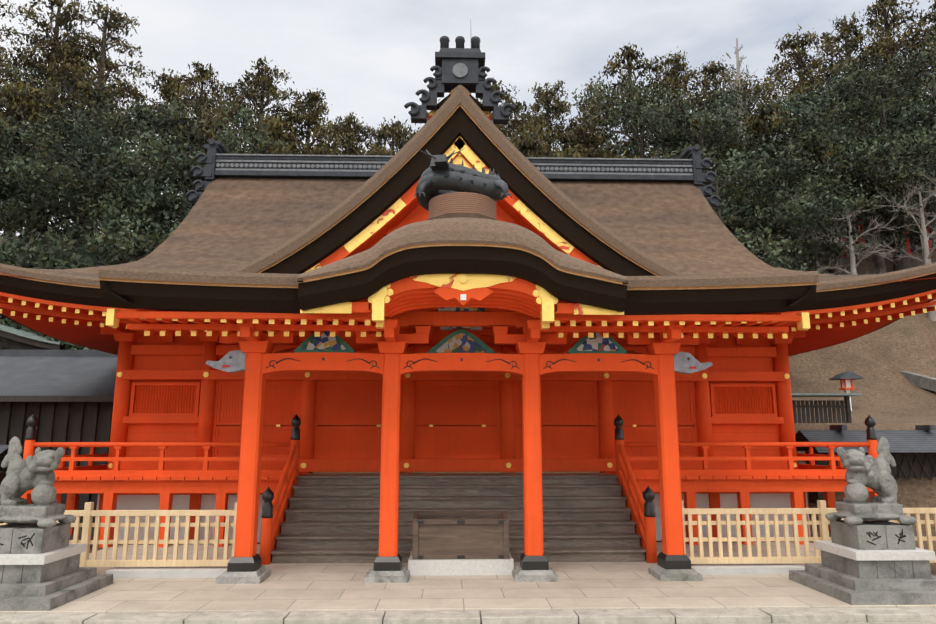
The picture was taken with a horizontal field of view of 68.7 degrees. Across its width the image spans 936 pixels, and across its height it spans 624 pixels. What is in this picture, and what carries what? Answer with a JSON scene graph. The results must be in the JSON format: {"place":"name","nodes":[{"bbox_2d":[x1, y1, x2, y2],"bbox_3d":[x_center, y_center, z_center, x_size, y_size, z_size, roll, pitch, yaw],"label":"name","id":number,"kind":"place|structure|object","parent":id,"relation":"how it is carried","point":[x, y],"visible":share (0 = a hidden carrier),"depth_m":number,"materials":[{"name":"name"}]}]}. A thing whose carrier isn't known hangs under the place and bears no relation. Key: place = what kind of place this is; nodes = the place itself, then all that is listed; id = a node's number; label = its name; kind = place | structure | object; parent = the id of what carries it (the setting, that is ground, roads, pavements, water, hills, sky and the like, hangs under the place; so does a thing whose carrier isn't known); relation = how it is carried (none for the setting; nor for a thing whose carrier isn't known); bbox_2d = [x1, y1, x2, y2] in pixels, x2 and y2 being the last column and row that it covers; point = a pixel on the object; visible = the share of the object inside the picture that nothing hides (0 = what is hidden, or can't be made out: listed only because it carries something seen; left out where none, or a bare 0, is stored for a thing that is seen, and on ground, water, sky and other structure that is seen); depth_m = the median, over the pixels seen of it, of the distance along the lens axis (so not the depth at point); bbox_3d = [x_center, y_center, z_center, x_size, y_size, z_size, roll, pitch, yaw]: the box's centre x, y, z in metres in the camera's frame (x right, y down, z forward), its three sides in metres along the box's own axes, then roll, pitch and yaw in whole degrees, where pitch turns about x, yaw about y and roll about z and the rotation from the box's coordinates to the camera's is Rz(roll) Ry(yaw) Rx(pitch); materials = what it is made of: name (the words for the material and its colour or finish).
{"place":"outdoors","nodes":[
{"label":"outdoors","id":0,"kind":"place"},
{"bbox_2d":[0,235,935,623],"bbox_3d":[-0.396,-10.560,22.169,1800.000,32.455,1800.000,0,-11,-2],"label":"ground","id":1,"kind":"structure","parent":0,"point":[892,397],"depth_m":27.66,"materials":[{"name":"brown soil"}]},
{"bbox_2d":[0,46,37,139],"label":"cedar tree","id":2,"kind":"object","parent":1,"relation":"on","point":[2,60],"visible":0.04,"depth_m":53.48,"materials":[{"name":"green plant"}]},
{"bbox_2d":[1,321,50,349],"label":"oak tree","id":3,"kind":"object","parent":1,"relation":"on","point":[6,340],"visible":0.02,"depth_m":21.28,"materials":[{"name":"green plant"}]},
{"bbox_2d":[0,59,59,151],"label":"oak tree","id":4,"kind":"object","parent":1,"relation":"on","point":[28,79],"visible":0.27,"depth_m":39.49,"materials":[{"name":"green plant"}]},
{"bbox_2d":[0,76,68,249],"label":"cedar tree","id":5,"kind":"object","parent":1,"relation":"on","point":[12,109],"visible":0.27,"depth_m":37.88,"materials":[{"name":"green plant"}]},
{"bbox_2d":[0,135,99,257],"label":"oak tree","id":6,"kind":"object","parent":1,"relation":"on","point":[60,159],"visible":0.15,"depth_m":30.31,"materials":[{"name":"green plant"}]},
{"bbox_2d":[0,231,114,345],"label":"oak tree","id":7,"kind":"object","parent":1,"relation":"on","point":[13,324],"visible":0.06,"depth_m":22.53,"materials":[{"name":"green plant"}]},
{"bbox_2d":[0,324,117,522],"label":"shrine building","id":8,"kind":"structure","parent":1,"relation":"on","point":[61,393],"depth_m":14.42,"materials":[{"name":"grey wood"}]},
{"bbox_2d":[0,0,123,237],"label":"cedar tree","id":9,"kind":"object","parent":1,"relation":"on","point":[64,16],"visible":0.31,"depth_m":45.52,"materials":[{"name":"green plant"}]},
{"bbox_2d":[0,210,124,327],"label":"oak tree","id":10,"kind":"object","parent":1,"relation":"on","point":[80,251],"visible":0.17,"depth_m":22.98,"materials":[{"name":"green plant"}]},
{"bbox_2d":[48,337,94,349],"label":"oak tree","id":11,"kind":"object","parent":1,"relation":"on","point":[66,344],"depth_m":19.23,"materials":[{"name":"green plant"}]},
{"bbox_2d":[0,95,167,249],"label":"oak tree","id":12,"kind":"object","parent":1,"relation":"on","point":[23,143],"visible":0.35,"depth_m":29.09,"materials":[{"name":"green plant"}]},
{"bbox_2d":[16,75,153,246],"bbox_3d":[-20.795,-8.075,37.864,8.781,11.004,7.698,-7,-12,32],"label":"cedar tree","id":13,"kind":"object","parent":1,"relation":"on","point":[90,93],"visible":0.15,"depth_m":37.85,"materials":[{"name":"green plant"}]},
{"bbox_2d":[7,0,165,236],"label":"cedar tree","id":14,"kind":"object","parent":1,"relation":"on","point":[103,64],"visible":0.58,"depth_m":47.75,"materials":[{"name":"green plant"}]},
{"bbox_2d":[4,222,176,347],"bbox_3d":[-11.757,1.425,23.584,8.047,8.696,8.895,-10,-15,43],"label":"oak tree","id":15,"kind":"object","parent":1,"relation":"on","point":[117,261],"visible":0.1,"depth_m":22.71,"materials":[{"name":"green plant"}]},
{"bbox_2d":[12,81,208,260],"bbox_3d":[-17.456,-6.360,36.414,10.019,9.888,10.428,0,-11,-2],"label":"oak tree","id":16,"kind":"object","parent":1,"relation":"on","point":[148,115],"visible":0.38,"depth_m":34.49,"materials":[{"name":"green plant"}]},
{"bbox_2d":[0,127,236,260],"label":"oak tree","id":17,"kind":"object","parent":1,"relation":"on","point":[56,205],"visible":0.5,"depth_m":28.50,"materials":[{"name":"green plant"}]},
{"bbox_2d":[0,502,236,577],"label":"fence","id":18,"kind":"object","parent":1,"relation":"on","point":[174,567],"visible":0.65,"depth_m":8.74,"materials":[{"name":"wood"}]},
{"bbox_2d":[43,198,193,267],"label":"oak tree","id":19,"kind":"object","parent":1,"relation":"on","point":[105,243],"visible":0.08,"depth_m":23.12,"materials":[{"name":"green plant"}]},
{"bbox_2d":[126,68,195,235],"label":"cedar tree","id":20,"kind":"object","parent":1,"relation":"on","point":[164,77],"visible":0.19,"depth_m":51.68,"materials":[{"name":"green plant"}]},
{"bbox_2d":[51,98,283,245],"bbox_3d":[-13.235,-3.942,30.845,10.288,9.136,9.367,0,-11,-2],"label":"oak tree","id":21,"kind":"object","parent":1,"relation":"on","point":[145,213],"visible":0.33,"depth_m":29.12,"materials":[{"name":"green plant"}]},
{"bbox_2d":[138,105,236,188],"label":"cedar tree","id":22,"kind":"object","parent":1,"relation":"on","point":[212,127],"visible":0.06,"depth_m":38.73,"materials":[{"name":"green plant"}]},
{"bbox_2d":[133,61,245,157],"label":"cedar tree","id":23,"kind":"object","parent":1,"relation":"on","point":[184,89],"visible":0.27,"depth_m":49.90,"materials":[{"name":"green plant"}]},
{"bbox_2d":[178,57,313,153],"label":"cedar tree","id":24,"kind":"object","parent":1,"relation":"on","point":[268,89],"visible":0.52,"depth_m":47.60,"materials":[{"name":"green plant"}]},
{"bbox_2d":[211,114,326,154],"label":"cedar tree","id":25,"kind":"object","parent":1,"relation":"on","point":[289,140],"visible":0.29,"depth_m":35.49,"materials":[{"name":"green plant"}]},
{"bbox_2d":[263,88,359,154],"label":"cedar tree","id":26,"kind":"object","parent":1,"relation":"on","point":[312,118],"visible":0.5,"depth_m":49.12,"materials":[{"name":"green plant"}]},
{"bbox_2d":[283,145,344,154],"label":"cedar tree","id":27,"kind":"object","parent":1,"relation":"on","point":[326,148],"visible":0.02,"depth_m":40.33,"materials":[{"name":"green plant"}]},
{"bbox_2d":[311,112,382,154],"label":"cedar tree","id":28,"kind":"object","parent":1,"relation":"on","point":[357,129],"visible":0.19,"depth_m":55.52,"materials":[{"name":"green plant"}]},
{"bbox_2d":[355,143,393,155],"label":"cedar tree","id":29,"kind":"object","parent":1,"relation":"on","point":[376,151],"visible":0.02,"depth_m":39.31,"materials":[{"name":"green plant"}]},
{"bbox_2d":[352,116,417,155],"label":"cedar tree","id":30,"kind":"object","parent":1,"relation":"on","point":[395,130],"visible":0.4,"depth_m":52.35,"materials":[{"name":"green plant"}]},
{"bbox_2d":[389,99,439,152],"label":"cedar tree","id":31,"kind":"object","parent":1,"relation":"on","point":[414,131],"depth_m":54.69,"materials":[{"name":"green plant"}]},
{"bbox_2d":[21,414,878,547],"bbox_3d":[-0.277,3.526,15.342,14.200,2.165,8.495,0,-11,-2],"label":"veranda","id":32,"kind":"object","parent":1,"relation":"on","point":[160,488],"visible":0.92,"depth_m":11.37,"materials":[{"name":"paint"}]},
{"bbox_2d":[88,310,804,472],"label":"building wall","id":33,"kind":"structure","parent":32,"relation":"on","point":[171,387],"depth_m":12.53,"materials":[{"name":"paint"}]},
{"bbox_2d":[0,177,935,356],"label":"roof","id":34,"kind":"structure","parent":33,"relation":"on","point":[211,242],"depth_m":12.96,"materials":[{"name":"brown plant"}]},
{"bbox_2d":[186,36,720,206],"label":"ridge tiles","id":35,"kind":"object","parent":34,"relation":"on","point":[460,64],"visible":0.81,"depth_m":16.80,"materials":[{"name":"grey tile"}]},
{"bbox_2d":[233,85,681,275],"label":"roof gable","id":36,"kind":"structure","parent":34,"relation":"on","point":[377,206],"depth_m":11.36,"materials":[{"name":"brown wood"}]},
{"bbox_2d":[297,192,628,351],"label":"porch roof","id":37,"kind":"structure","parent":34,"relation":"on","point":[462,233],"depth_m":8.00,"materials":[{"name":"brown wood"}]},
{"bbox_2d":[300,274,623,326],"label":"carved gable beam","id":38,"kind":"structure","parent":37,"relation":"attached to","point":[461,300],"depth_m":8.21,"materials":[{"name":"orange wood"}]},
{"bbox_2d":[414,147,511,210],"bbox_3d":[-0.074,-1.748,8.978,1.237,0.821,1.081,0,-11,-2],"label":"dragon sculpture","id":39,"kind":"object","parent":37,"relation":"on","point":[440,175],"visible":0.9,"depth_m":8.69,"materials":[{"name":"grey metal"}]},
{"bbox_2d":[0,289,935,338],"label":"eave rafters","id":40,"kind":"object","parent":34,"relation":"attached to","point":[274,325],"visible":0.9,"depth_m":8.69,"materials":[{"name":"paint"}]},
{"bbox_2d":[0,542,935,623],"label":"paved court","id":41,"kind":"object","parent":1,"relation":"on","point":[634,592],"visible":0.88,"depth_m":7.34,"materials":[{"name":"stone"}]},
{"bbox_2d":[0,523,112,610],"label":"pedestal","id":42,"kind":"object","parent":41,"relation":"on","point":[41,569],"visible":0.98,"depth_m":7.36,"materials":[{"name":"stone"}]},
{"bbox_2d":[0,437,75,527],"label":"guardian lion statue","id":43,"kind":"object","parent":42,"relation":"on","point":[37,474],"visible":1,"depth_m":7.63,"materials":[{"name":"stone"}]},
{"bbox_2d":[271,473,645,562],"bbox_3d":[-0.150,3.185,10.879,5.260,1.109,2.470,0,-11,-2],"label":"stair","id":44,"kind":"object","parent":41,"relation":"on","point":[332,517],"visible":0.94,"depth_m":10.44,"materials":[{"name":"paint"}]},
{"bbox_2d":[136,308,780,583],"bbox_3d":[-0.129,1.916,10.370,8.060,3.418,4.300,0,-11,-2],"label":"porch frame","id":45,"kind":"object","parent":41,"relation":"on","point":[257,360],"visible":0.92,"depth_m":8.82,"materials":[{"name":"wood"}]},
{"bbox_2d":[260,445,656,564],"bbox_3d":[-0.136,2.834,10.450,5.568,1.643,1.695,0,-11,-2],"label":"stair railing","id":46,"kind":"object","parent":41,"relation":"on","point":[642,515],"visible":1,"depth_m":10.03,"materials":[{"name":"orange wood"}]},
{"bbox_2d":[408,511,513,575],"bbox_3d":[-0.100,3.054,9.109,1.340,0.722,0.750,0,-11,-2],"label":"offering box","id":47,"kind":"object","parent":41,"relation":"on","point":[460,543],"visible":1,"depth_m":8.80,"materials":[{"name":"wood"}]},
{"bbox_2d":[789,520,935,604],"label":"pedestal","id":48,"kind":"object","parent":41,"relation":"on","point":[873,562],"visible":0.96,"depth_m":7.50,"materials":[{"name":"stone"}]},
{"bbox_2d":[825,437,916,524],"bbox_3d":[4.659,1.960,8.020,0.812,0.987,0.558,0,-11,-2],"label":"guardian lion statue","id":49,"kind":"object","parent":48,"relation":"on","point":[854,507],"visible":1,"depth_m":7.89,"materials":[{"name":"stone"}]},
{"bbox_2d":[476,80,545,156],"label":"cedar tree","id":50,"kind":"object","parent":1,"relation":"on","point":[506,97],"visible":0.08,"depth_m":50.23,"materials":[{"name":"green plant"}]},
{"bbox_2d":[507,125,572,156],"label":"cedar tree","id":51,"kind":"object","parent":1,"relation":"on","point":[528,145],"visible":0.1,"depth_m":39.23,"materials":[{"name":"green plant"}]},
{"bbox_2d":[504,81,586,156],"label":"cedar tree","id":52,"kind":"object","parent":1,"relation":"on","point":[545,100],"visible":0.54,"depth_m":48.09,"materials":[{"name":"green plant"}]},
{"bbox_2d":[551,92,623,157],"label":"cedar tree","id":53,"kind":"object","parent":1,"relation":"on","point":[581,118],"visible":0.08,"depth_m":53.47,"materials":[{"name":"green plant"}]},
{"bbox_2d":[551,126,677,158],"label":"cedar tree","id":54,"kind":"object","parent":1,"relation":"on","point":[580,150],"visible":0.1,"depth_m":37.20,"materials":[{"name":"green plant"}]},
{"bbox_2d":[565,65,714,169],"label":"oak tree","id":55,"kind":"object","parent":1,"relation":"on","point":[637,108],"visible":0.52,"depth_m":36.71,"materials":[{"name":"green plant"}]},
{"bbox_2d":[575,43,705,157],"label":"cedar tree","id":56,"kind":"object","parent":1,"relation":"on","point":[629,55],"visible":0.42,"depth_m":46.75,"materials":[{"name":"green plant"}]},
{"bbox_2d":[626,46,717,157],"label":"cedar tree","id":57,"kind":"object","parent":1,"relation":"on","point":[677,69],"visible":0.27,"depth_m":48.97,"materials":[{"name":"green plant"}]},
{"bbox_2d":[645,79,789,207],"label":"oak tree","id":58,"kind":"object","parent":1,"relation":"on","point":[713,130],"visible":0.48,"depth_m":37.02,"materials":[{"name":"green plant"}]},
{"bbox_2d":[659,52,785,177],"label":"cedar tree","id":59,"kind":"object","parent":1,"relation":"on","point":[712,69],"visible":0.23,"depth_m":49.94,"materials":[{"name":"green plant"}]},
{"bbox_2d":[656,135,814,252],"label":"oak tree","id":60,"kind":"object","parent":1,"relation":"on","point":[737,169],"visible":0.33,"depth_m":30.56,"materials":[{"name":"green plant"}]},
{"bbox_2d":[718,38,760,159],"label":"tree","id":61,"kind":"object","parent":1,"relation":"on","point":[738,64],"visible":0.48,"depth_m":47.94,"materials":[{"name":"grey plant"}]},
{"bbox_2d":[713,78,788,175],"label":"cedar tree","id":62,"kind":"object","parent":1,"relation":"on","point":[751,108],"visible":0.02,"depth_m":54.43,"materials":[{"name":"green plant"}]},
{"bbox_2d":[734,228,786,265],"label":"oak tree","id":63,"kind":"object","parent":1,"relation":"on","point":[747,236],"depth_m":25.33,"materials":[{"name":"green plant"}]},
{"bbox_2d":[735,226,806,255],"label":"oak tree","id":64,"kind":"object","parent":1,"relation":"on","point":[775,238],"visible":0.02,"depth_m":28.88,"materials":[{"name":"green plant"}]},
{"bbox_2d":[709,101,842,252],"bbox_3d":[16.524,-6.976,39.072,8.131,10.250,9.460,0,-11,-2],"label":"oak tree","id":65,"kind":"object","parent":1,"relation":"on","point":[765,114],"visible":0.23,"depth_m":38.06,"materials":[{"name":"green plant"}]},
{"bbox_2d":[737,228,827,273],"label":"oak tree","id":66,"kind":"object","parent":1,"relation":"on","point":[771,259],"visible":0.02,"depth_m":25.20,"materials":[{"name":"green plant"}]},
{"bbox_2d":[707,146,878,263],"bbox_3d":[15.619,-4.394,35.908,10.029,6.487,7.975,-5,-12,25],"label":"oak tree","id":67,"kind":"object","parent":1,"relation":"on","point":[825,180],"visible":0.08,"depth_m":33.35,"materials":[{"name":"green plant"}]},
{"bbox_2d":[712,182,874,270],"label":"oak tree","id":68,"kind":"object","parent":1,"relation":"on","point":[813,206],"visible":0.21,"depth_m":29.67,"materials":[{"name":"green plant"}]},
{"bbox_2d":[757,222,837,272],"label":"oak tree","id":69,"kind":"object","parent":1,"relation":"on","point":[790,243],"visible":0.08,"depth_m":31.75,"materials":[{"name":"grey plant"}]},
{"bbox_2d":[706,117,902,238],"bbox_3d":[18.842,-6.736,40.063,10.575,8.112,11.754,8,-13,-37],"label":"oak tree","id":70,"kind":"object","parent":1,"relation":"on","point":[809,136],"visible":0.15,"depth_m":36.37,"materials":[{"name":"green plant"}]},
{"bbox_2d":[743,23,867,156],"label":"cedar tree","id":71,"kind":"object","parent":1,"relation":"on","point":[799,57],"visible":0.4,"depth_m":48.99,"materials":[{"name":"green plant"}]},
{"bbox_2d":[682,500,935,574],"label":"fence","id":72,"kind":"object","parent":1,"relation":"on","point":[758,564],"visible":0.44,"depth_m":8.97,"materials":[{"name":"wood"}]},
{"bbox_2d":[720,129,935,273],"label":"oak tree","id":73,"kind":"object","parent":1,"relation":"on","point":[852,196],"visible":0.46,"depth_m":32.93,"materials":[{"name":"green plant"}]},
{"bbox_2d":[748,52,909,274],"bbox_3d":[20.281,-7.371,37.538,8.843,11.324,10.771,-3,-11,14],"label":"oak tree","id":74,"kind":"object","parent":1,"relation":"on","point":[837,90],"visible":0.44,"depth_m":36.30,"materials":[{"name":"green plant"}]},
{"bbox_2d":[741,211,935,261],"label":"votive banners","id":75,"kind":"object","parent":1,"relation":"on","point":[908,241],"visible":0.08,"depth_m":42.00,"materials":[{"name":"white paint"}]},
{"bbox_2d":[743,113,935,273],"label":"oak tree","id":76,"kind":"object","parent":1,"relation":"on","point":[858,139],"visible":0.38,"depth_m":34.56,"materials":[{"name":"green plant"}]},
{"bbox_2d":[829,371,863,410],"bbox_3d":[13.384,2.832,24.157,0.840,1.420,0.720,0,-11,-2],"label":"shrine lantern","id":77,"kind":"object","parent":1,"relation":"on","point":[846,379],"visible":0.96,"depth_m":24.07,"materials":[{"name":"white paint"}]},
{"bbox_2d":[761,12,932,209],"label":"cedar tree","id":78,"kind":"object","parent":1,"relation":"on","point":[850,45],"visible":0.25,"depth_m":48.59,"materials":[{"name":"green plant"}]},
{"bbox_2d":[795,207,901,274],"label":"bare maple tree","id":79,"kind":"object","parent":1,"relation":"on","point":[853,264],"visible":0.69,"depth_m":31.32,"materials":[{"name":"grey plant"}]},
{"bbox_2d":[785,35,935,270],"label":"oak tree","id":80,"kind":"object","parent":1,"relation":"on","point":[903,263],"visible":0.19,"depth_m":37.24,"materials":[{"name":"green plant"}]},
{"bbox_2d":[792,393,935,503],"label":"background building","id":81,"kind":"structure","parent":1,"relation":"on","point":[913,453],"depth_m":15.16,"materials":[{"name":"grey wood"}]},
{"bbox_2d":[826,0,935,122],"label":"cedar tree","id":82,"kind":"object","parent":1,"relation":"on","point":[880,6],"visible":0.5,"depth_m":48.60,"materials":[{"name":"green plant"}]},
{"bbox_2d":[827,92,935,252],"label":"oak tree","id":83,"kind":"object","parent":1,"relation":"on","point":[912,118],"depth_m":37.17,"materials":[{"name":"green plant"}]},
{"bbox_2d":[834,35,935,214],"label":"oak tree","id":84,"kind":"object","parent":1,"relation":"on","point":[913,73],"visible":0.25,"depth_m":38.53,"materials":[{"name":"green plant"}]},
{"bbox_2d":[840,111,935,244],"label":"oak tree","id":85,"kind":"object","parent":1,"relation":"on","point":[916,166],"visible":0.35,"depth_m":35.32,"materials":[{"name":"green plant"}]},
{"bbox_2d":[862,169,935,320],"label":"bare maple tree","id":86,"kind":"object","parent":1,"relation":"on","point":[926,255],"visible":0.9,"depth_m":32.38,"materials":[{"name":"grey plant"}]},
{"bbox_2d":[864,109,935,252],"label":"oak tree","id":87,"kind":"object","parent":1,"relation":"on","point":[918,244],"depth_m":41.60,"materials":[{"name":"green plant"}]},
{"bbox_2d":[897,0,935,133],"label":"cedar tree","id":88,"kind":"object","parent":1,"relation":"on","point":[931,30],"visible":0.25,"depth_m":50.68,"materials":[{"name":"green plant"}]},
{"bbox_2d":[900,371,935,391],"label":"hill stone steps","id":89,"kind":"structure","parent":1,"relation":"on","point":[923,381],"depth_m":27.09,"materials":[{"name":"grey stone"}]},
{"bbox_2d":[0,0,935,235],"label":"sky","id":90,"kind":"structure","parent":0,"point":[370,59],"materials":[{"name":"white"}]}
]}

